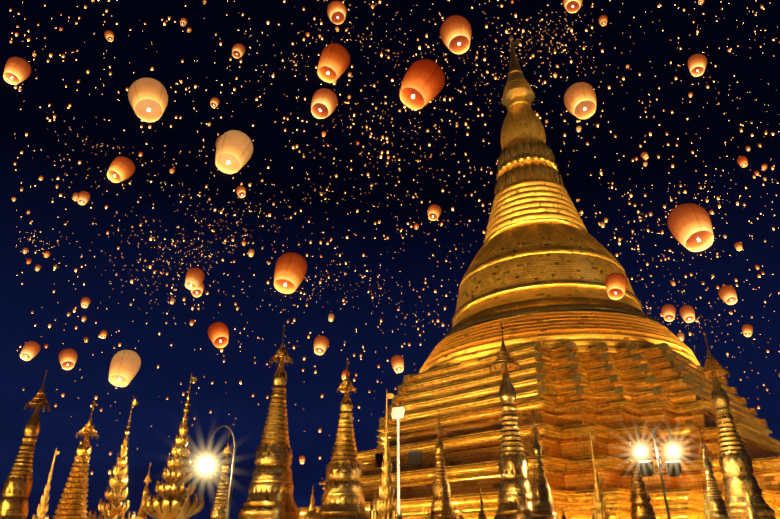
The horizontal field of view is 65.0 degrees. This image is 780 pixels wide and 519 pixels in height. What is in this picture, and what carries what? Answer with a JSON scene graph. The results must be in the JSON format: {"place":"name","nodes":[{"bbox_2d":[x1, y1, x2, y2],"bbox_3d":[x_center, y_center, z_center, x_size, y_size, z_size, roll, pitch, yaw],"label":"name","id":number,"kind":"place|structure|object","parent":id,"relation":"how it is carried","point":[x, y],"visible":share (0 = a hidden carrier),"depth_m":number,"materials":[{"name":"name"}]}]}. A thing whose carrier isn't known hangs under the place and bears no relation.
{"place":"outdoors","nodes":[
{"label":"outdoors","id":0,"kind":"place"},
{"bbox_2d":[32,448,59,518],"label":"spire","id":1,"kind":"structure","parent":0,"point":[42,509],"depth_m":15.58,"materials":[{"name":"gold metal"}]},
{"bbox_2d":[87,397,138,518],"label":"ornate spire","id":2,"kind":"structure","parent":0,"point":[118,482],"depth_m":18.91,"materials":[{"name":"gold metal"}]},
{"bbox_2d":[141,374,203,518],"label":"ornate spire","id":3,"kind":"structure","parent":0,"point":[169,505],"depth_m":15.80,"materials":[{"name":"gold metal"}]},
{"bbox_2d":[371,390,402,518],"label":"spire","id":4,"kind":"structure","parent":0,"point":[385,511],"depth_m":15.41,"materials":[{"name":"gold metal"}]},
{"bbox_2d":[3,0,779,463],"bbox_3d":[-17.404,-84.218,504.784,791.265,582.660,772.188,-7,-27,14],"label":"sky lanterns","id":5,"kind":"object","parent":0,"point":[689,224],"visible":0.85,"depth_m":22.49,"materials":[{"name":"paper"}]},
{"bbox_2d":[10,0,779,478],"bbox_3d":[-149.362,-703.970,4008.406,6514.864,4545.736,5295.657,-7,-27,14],"label":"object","id":6,"kind":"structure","parent":0,"point":[396,184],"depth_m":1562.08,"materials":[{"name":"paper"}]},
{"bbox_2d":[589,432,610,518],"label":"spire","id":7,"kind":"structure","parent":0,"point":[600,507],"depth_m":16.06,"materials":[{"name":"gold metal"}]},
{"label":"ground platform","id":8,"kind":"structure","parent":0,"visible":0},
{"bbox_2d":[0,368,50,518],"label":"stupa","id":9,"kind":"object","parent":8,"relation":"on","point":[16,490],"visible":0.98,"depth_m":33.41,"materials":[{"name":"gold metal"}]},
{"bbox_2d":[52,400,98,518],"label":"stupa","id":10,"kind":"object","parent":8,"relation":"on","point":[73,501],"visible":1,"depth_m":17.57,"materials":[{"name":"gold metal"}]},
{"bbox_2d":[136,462,151,518],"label":"stupa","id":11,"kind":"object","parent":8,"relation":"on","point":[142,514],"visible":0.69,"depth_m":28.51,"materials":[{"name":"gold metal"}]},
{"bbox_2d":[200,425,236,518],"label":"lamp post","id":12,"kind":"object","parent":8,"relation":"on","point":[206,459],"visible":1,"depth_m":19.90,"materials":[{"name":"white metal"}]},
{"bbox_2d":[202,462,209,468],"bbox_3d":[-6.004,6.721,19.974,0.240,0.240,0.240,-7,-27,14],"label":"bulb","id":13,"kind":"object","parent":12,"relation":"attached to","point":[205,465],"visible":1,"depth_m":19.90,"materials":[{"name":"white glass"}]},
{"bbox_2d":[210,431,232,518],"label":"stupa","id":14,"kind":"object","parent":8,"relation":"on","point":[218,510],"visible":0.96,"depth_m":26.07,"materials":[{"name":"gold metal"}]},
{"bbox_2d":[227,324,316,518],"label":"stupa","id":15,"kind":"object","parent":8,"relation":"on","point":[271,489],"visible":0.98,"depth_m":28.59,"materials":[{"name":"gold metal"}]},
{"bbox_2d":[305,358,377,518],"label":"stupa","id":16,"kind":"object","parent":8,"relation":"on","point":[343,496],"visible":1,"depth_m":27.83,"materials":[{"name":"gold metal"}]},
{"bbox_2d":[375,407,421,514],"bbox_3d":[0.447,12.571,32.327,2.600,9.514,0.540,-10,-28,20],"label":"flood pole","id":17,"kind":"object","parent":8,"relation":"on","point":[414,456],"visible":0.77,"depth_m":33.08,"materials":[{"name":"beige metal"}]},
{"bbox_2d":[422,405,463,518],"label":"stupa","id":18,"kind":"object","parent":8,"relation":"on","point":[441,506],"visible":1,"depth_m":23.37,"materials":[{"name":"gold metal"}]},
{"bbox_2d":[478,322,557,518],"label":"stupa","id":19,"kind":"object","parent":8,"relation":"on","point":[515,493],"visible":0.92,"depth_m":28.64,"materials":[{"name":"gold metal"}]},
{"bbox_2d":[298,341,779,518],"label":"stupa terraces","id":20,"kind":"object","parent":8,"relation":"on","point":[570,395],"visible":0.67,"depth_m":68.12,"materials":[{"name":"gold metal"}]},
{"bbox_2d":[419,94,699,372],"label":"stupa bell","id":21,"kind":"object","parent":20,"relation":"on","point":[536,254],"visible":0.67,"depth_m":89.19,"materials":[{"name":"gold metal"}]},
{"bbox_2d":[502,36,534,106],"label":"spire finial","id":22,"kind":"object","parent":21,"relation":"on","point":[517,83],"visible":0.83,"depth_m":119.13,"materials":[{"name":"gold metal"}]},
{"bbox_2d":[495,138,563,196],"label":"stupa lotus ornaments","id":23,"kind":"object","parent":21,"relation":"attached to","point":[547,153],"visible":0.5,"depth_m":107.90,"materials":[{"name":"gold metal"}]},
{"bbox_2d":[462,223,617,278],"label":"stupa bell ornaments","id":24,"kind":"object","parent":21,"relation":"attached to","point":[519,232],"visible":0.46,"depth_m":95.67,"materials":[{"name":"gold metal"}]},
{"bbox_2d":[441,218,658,340],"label":"molding bands","id":25,"kind":"object","parent":21,"relation":"on","point":[541,305],"visible":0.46,"depth_m":85.29,"materials":[{"name":"gold metal"}]},
{"bbox_2d":[521,408,566,518],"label":"stupa","id":26,"kind":"object","parent":8,"relation":"on","point":[542,507],"visible":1,"depth_m":23.86,"materials":[{"name":"gold metal"}]},
{"bbox_2d":[619,431,668,518],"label":"stupa","id":27,"kind":"object","parent":8,"relation":"on","point":[641,505],"visible":1,"depth_m":23.40,"materials":[{"name":"gold metal"}]},
{"bbox_2d":[637,422,680,518],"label":"twin lamp post","id":28,"kind":"object","parent":8,"relation":"on","point":[673,469],"visible":1,"depth_m":28.03,"materials":[{"name":"white metal"}]},
{"bbox_2d":[638,449,675,453],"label":"bulbs","id":29,"kind":"object","parent":28,"relation":"attached to","point":[672,451],"visible":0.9,"depth_m":28.36,"materials":[{"name":"white glass"}]},
{"bbox_2d":[698,426,739,518],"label":"stupa","id":30,"kind":"object","parent":8,"relation":"on","point":[715,502],"visible":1,"depth_m":25.13,"materials":[{"name":"gold metal"}]},
{"bbox_2d":[699,333,779,518],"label":"stupa","id":31,"kind":"object","parent":8,"relation":"on","point":[742,493],"visible":0.96,"depth_m":30.08,"materials":[{"name":"gold metal"}]}
]}

